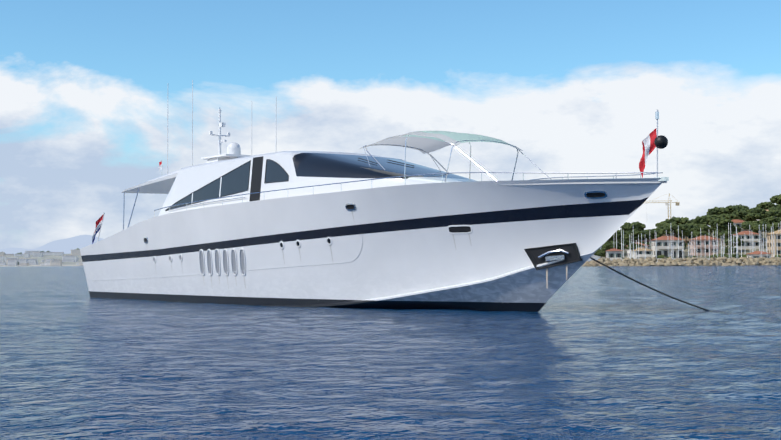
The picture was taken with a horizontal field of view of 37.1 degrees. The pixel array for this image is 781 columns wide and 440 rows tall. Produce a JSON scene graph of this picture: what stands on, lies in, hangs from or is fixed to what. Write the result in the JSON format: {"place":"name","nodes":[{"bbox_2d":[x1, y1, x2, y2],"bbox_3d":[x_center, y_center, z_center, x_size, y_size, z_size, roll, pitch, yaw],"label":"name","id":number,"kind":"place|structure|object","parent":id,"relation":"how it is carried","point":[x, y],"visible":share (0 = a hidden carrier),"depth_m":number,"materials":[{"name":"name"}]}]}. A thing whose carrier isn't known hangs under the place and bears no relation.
{"place":"outdoors","nodes":[
{"label":"outdoors","id":0,"kind":"place"},
{"bbox_2d":[0,235,102,254],"bbox_3d":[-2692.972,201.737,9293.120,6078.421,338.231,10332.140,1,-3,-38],"label":"mountains","id":1,"kind":"structure","parent":0,"point":[67,246],"depth_m":12536.01,"materials":[{"name":"blue"}]},
{"bbox_2d":[0,248,599,266],"bbox_3d":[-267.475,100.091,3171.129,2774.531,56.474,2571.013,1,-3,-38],"label":"coast town","id":2,"kind":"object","parent":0,"point":[41,258],"depth_m":2781.86,"materials":[{"name":"grey"}]},
{"bbox_2d":[0,265,780,439],"bbox_3d":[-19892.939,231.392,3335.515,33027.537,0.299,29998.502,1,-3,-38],"label":"sea water","id":3,"kind":"structure","parent":0,"point":[594,353],"depth_m":15.40,"materials":[{"name":"blue liquid"}]},
{"bbox_2d":[80,80,706,311],"bbox_3d":[-1.855,-0.980,40.022,6.943,9.700,28.601,2,-3,-43],"label":"motor yacht","id":4,"kind":"object","parent":3,"relation":"on","point":[233,225],"visible":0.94,"depth_m":35.01,"materials":[{"name":"white"}]},
{"bbox_2d":[610,223,779,264],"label":"sailboat masts","id":5,"kind":"object","parent":3,"relation":"on","point":[714,245],"visible":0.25,"depth_m":473.00,"materials":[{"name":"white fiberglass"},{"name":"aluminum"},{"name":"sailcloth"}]},
{"bbox_2d":[0,0,780,248],"label":"sky","id":6,"kind":"structure","parent":0,"point":[88,88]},
{"bbox_2d":[602,229,769,265],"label":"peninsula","id":7,"kind":"object","parent":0,"point":[745,251],"depth_m":532.74},
{"bbox_2d":[593,248,605,257],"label":"pine tree","id":8,"kind":"object","parent":7,"relation":"on","point":[597,251],"visible":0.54,"depth_m":652.58,"materials":[{"name":"green plant"}]},
{"bbox_2d":[597,251,605,257],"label":"pine tree","id":9,"kind":"object","parent":7,"relation":"on","point":[601,254],"visible":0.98,"depth_m":617.92,"materials":[{"name":"green plant"}]},
{"bbox_2d":[602,242,617,248],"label":"pine tree","id":10,"kind":"object","parent":7,"relation":"on","point":[611,245],"visible":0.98,"depth_m":549.34,"materials":[{"name":"green plant"}]},
{"bbox_2d":[607,240,620,249],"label":"pine tree","id":11,"kind":"object","parent":7,"relation":"on","point":[618,246],"visible":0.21,"depth_m":559.00,"materials":[{"name":"green plant"}]},
{"bbox_2d":[609,230,625,238],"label":"pine tree","id":12,"kind":"object","parent":7,"relation":"on","point":[613,236],"visible":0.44,"depth_m":564.75,"materials":[{"name":"green plant"}]},
{"bbox_2d":[617,240,627,249],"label":"pine tree","id":13,"kind":"object","parent":7,"relation":"on","point":[625,244],"visible":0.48,"depth_m":562.42,"materials":[{"name":"green plant"}]},
{"bbox_2d":[620,221,645,242],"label":"pine tree","id":14,"kind":"object","parent":7,"relation":"on","point":[637,226],"visible":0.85,"depth_m":606.12,"materials":[{"name":"green plant"}]},
{"bbox_2d":[626,243,644,249],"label":"pine tree","id":15,"kind":"object","parent":7,"relation":"on","point":[628,246],"visible":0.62,"depth_m":481.92,"materials":[{"name":"green plant"}]},
{"bbox_2d":[622,229,649,242],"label":"pine tree","id":16,"kind":"object","parent":7,"relation":"on","point":[635,233],"visible":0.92,"depth_m":543.15,"materials":[{"name":"green plant"}]},
{"bbox_2d":[644,229,663,241],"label":"pine tree","id":17,"kind":"object","parent":7,"relation":"on","point":[653,233],"visible":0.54,"depth_m":548.25,"materials":[{"name":"green plant"}]},
{"bbox_2d":[645,194,678,218],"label":"tower crane","id":18,"kind":"object","parent":7,"relation":"on","point":[670,202],"visible":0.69,"depth_m":808.41,"materials":[{"name":"brown"}]},
{"bbox_2d":[659,223,688,236],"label":"pine tree","id":19,"kind":"object","parent":7,"relation":"on","point":[671,229],"visible":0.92,"depth_m":514.99,"materials":[{"name":"green plant"}]},
{"bbox_2d":[665,216,691,224],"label":"pine tree","id":20,"kind":"object","parent":7,"relation":"on","point":[678,220],"visible":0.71,"depth_m":589.51,"materials":[{"name":"green plant"}]},
{"bbox_2d":[582,256,780,265],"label":"breakwater rocks","id":21,"kind":"object","parent":7,"relation":"on","point":[701,261],"visible":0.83,"depth_m":446.01,"materials":[{"name":"beige stone"}]},
{"bbox_2d":[673,230,690,237],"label":"pine tree","id":22,"kind":"object","parent":7,"relation":"on","point":[688,233],"visible":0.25,"depth_m":559.82,"materials":[{"name":"green plant"}]},
{"bbox_2d":[682,222,695,242],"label":"pine tree","id":23,"kind":"object","parent":7,"relation":"on","point":[690,225],"visible":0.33,"depth_m":568.35,"materials":[{"name":"green plant"}]},
{"bbox_2d":[606,210,780,258],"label":"houses","id":24,"kind":"structure","parent":7,"relation":"on","point":[750,239],"depth_m":493.52,"materials":[{"name":"white paint"}]},
{"bbox_2d":[690,231,710,237],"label":"pine tree","id":25,"kind":"object","parent":7,"relation":"on","point":[694,234],"visible":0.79,"depth_m":535.21,"materials":[{"name":"green plant"}]},
{"bbox_2d":[622,253,780,258],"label":"moored boats","id":26,"kind":"object","parent":7,"relation":"on","point":[725,255],"visible":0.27,"depth_m":478.13,"materials":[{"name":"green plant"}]},
{"bbox_2d":[690,225,712,231],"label":"pine tree","id":27,"kind":"object","parent":7,"relation":"on","point":[704,228],"visible":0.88,"depth_m":559.26,"materials":[{"name":"green plant"}]},
{"bbox_2d":[693,215,716,224],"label":"pine tree","id":28,"kind":"object","parent":7,"relation":"on","point":[706,219],"visible":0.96,"depth_m":601.48,"materials":[{"name":"green plant"}]},
{"bbox_2d":[707,207,726,214],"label":"pine tree","id":29,"kind":"object","parent":7,"relation":"on","point":[716,211],"visible":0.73,"depth_m":632.22,"materials":[{"name":"green plant"}]},
{"bbox_2d":[712,229,725,236],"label":"pine tree","id":30,"kind":"object","parent":7,"relation":"on","point":[715,233],"visible":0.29,"depth_m":565.83,"materials":[{"name":"green plant"}]},
{"bbox_2d":[709,217,732,240],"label":"pine tree","id":31,"kind":"object","parent":7,"relation":"on","point":[718,221],"visible":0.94,"depth_m":550.84,"materials":[{"name":"green plant"}]},
{"bbox_2d":[713,224,733,243],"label":"pine tree","id":32,"kind":"object","parent":7,"relation":"on","point":[723,227],"visible":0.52,"depth_m":550.97,"materials":[{"name":"green plant"}]},
{"bbox_2d":[718,229,734,239],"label":"pine tree","id":33,"kind":"object","parent":7,"relation":"on","point":[723,234],"visible":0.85,"depth_m":544.10,"materials":[{"name":"green plant"}]},
{"bbox_2d":[716,213,739,218],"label":"pine tree","id":34,"kind":"object","parent":7,"relation":"on","point":[728,216],"visible":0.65,"depth_m":600.36,"materials":[{"name":"green plant"}]},
{"bbox_2d":[722,246,735,253],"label":"pine tree","id":35,"kind":"object","parent":7,"relation":"on","point":[727,249],"visible":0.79,"depth_m":484.61,"materials":[{"name":"green plant"}]},
{"bbox_2d":[724,236,743,246],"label":"pine tree","id":36,"kind":"object","parent":7,"relation":"on","point":[727,241],"visible":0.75,"depth_m":517.85,"materials":[{"name":"green plant"}]},
{"bbox_2d":[722,205,746,213],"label":"pine tree","id":37,"kind":"object","parent":7,"relation":"on","point":[729,209],"visible":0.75,"depth_m":617.12,"materials":[{"name":"green plant"}]},
{"bbox_2d":[729,225,740,231],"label":"pine tree","id":38,"kind":"object","parent":7,"relation":"on","point":[733,229],"visible":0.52,"depth_m":555.96,"materials":[{"name":"green plant"}]},
{"bbox_2d":[731,210,749,217],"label":"pine tree","id":39,"kind":"object","parent":7,"relation":"on","point":[741,213],"visible":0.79,"depth_m":605.07,"materials":[{"name":"green plant"}]},
{"bbox_2d":[741,223,758,231],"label":"pine tree","id":40,"kind":"object","parent":7,"relation":"on","point":[746,226],"visible":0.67,"depth_m":550.90,"materials":[{"name":"green plant"}]},
{"bbox_2d":[745,213,764,220],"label":"pine tree","id":41,"kind":"object","parent":7,"relation":"on","point":[755,216],"visible":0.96,"depth_m":596.14,"materials":[{"name":"green plant"}]},
{"bbox_2d":[746,207,765,220],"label":"pine tree","id":42,"kind":"object","parent":7,"relation":"on","point":[757,210],"visible":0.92,"depth_m":611.91,"materials":[{"name":"green plant"}]},
{"bbox_2d":[748,220,766,224],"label":"pine tree","id":43,"kind":"object","parent":7,"relation":"on","point":[760,222],"visible":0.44,"depth_m":556.88,"materials":[{"name":"green plant"}]},
{"bbox_2d":[750,224,770,244],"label":"pine tree","id":44,"kind":"object","parent":7,"relation":"on","point":[760,228],"visible":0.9,"depth_m":537.85,"materials":[{"name":"green plant"}]},
{"bbox_2d":[756,202,774,209],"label":"pine tree","id":45,"kind":"object","parent":7,"relation":"on","point":[765,205],"visible":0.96,"depth_m":662.71,"materials":[{"name":"green plant"}]},
{"bbox_2d":[762,216,780,223],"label":"pine tree","id":46,"kind":"object","parent":7,"relation":"on","point":[772,219],"visible":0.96,"depth_m":571.41,"materials":[{"name":"green plant"}]},
{"bbox_2d":[765,209,780,216],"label":"pine tree","id":47,"kind":"object","parent":7,"relation":"on","point":[776,213],"visible":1,"depth_m":594.48,"materials":[{"name":"green plant"}]},
{"bbox_2d":[769,206,780,210],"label":"pine tree","id":48,"kind":"object","parent":7,"relation":"on","point":[777,208],"visible":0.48,"depth_m":603.47,"materials":[{"name":"green plant"}]},
{"bbox_2d":[770,194,780,204],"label":"pine tree","id":49,"kind":"object","parent":7,"relation":"on","point":[776,199],"visible":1,"depth_m":645.56,"materials":[{"name":"green plant"}]},
{"bbox_2d":[770,221,780,229],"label":"pine tree","id":50,"kind":"object","parent":7,"relation":"on","point":[775,225],"visible":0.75,"depth_m":548.41,"materials":[{"name":"green plant"}]}
]}

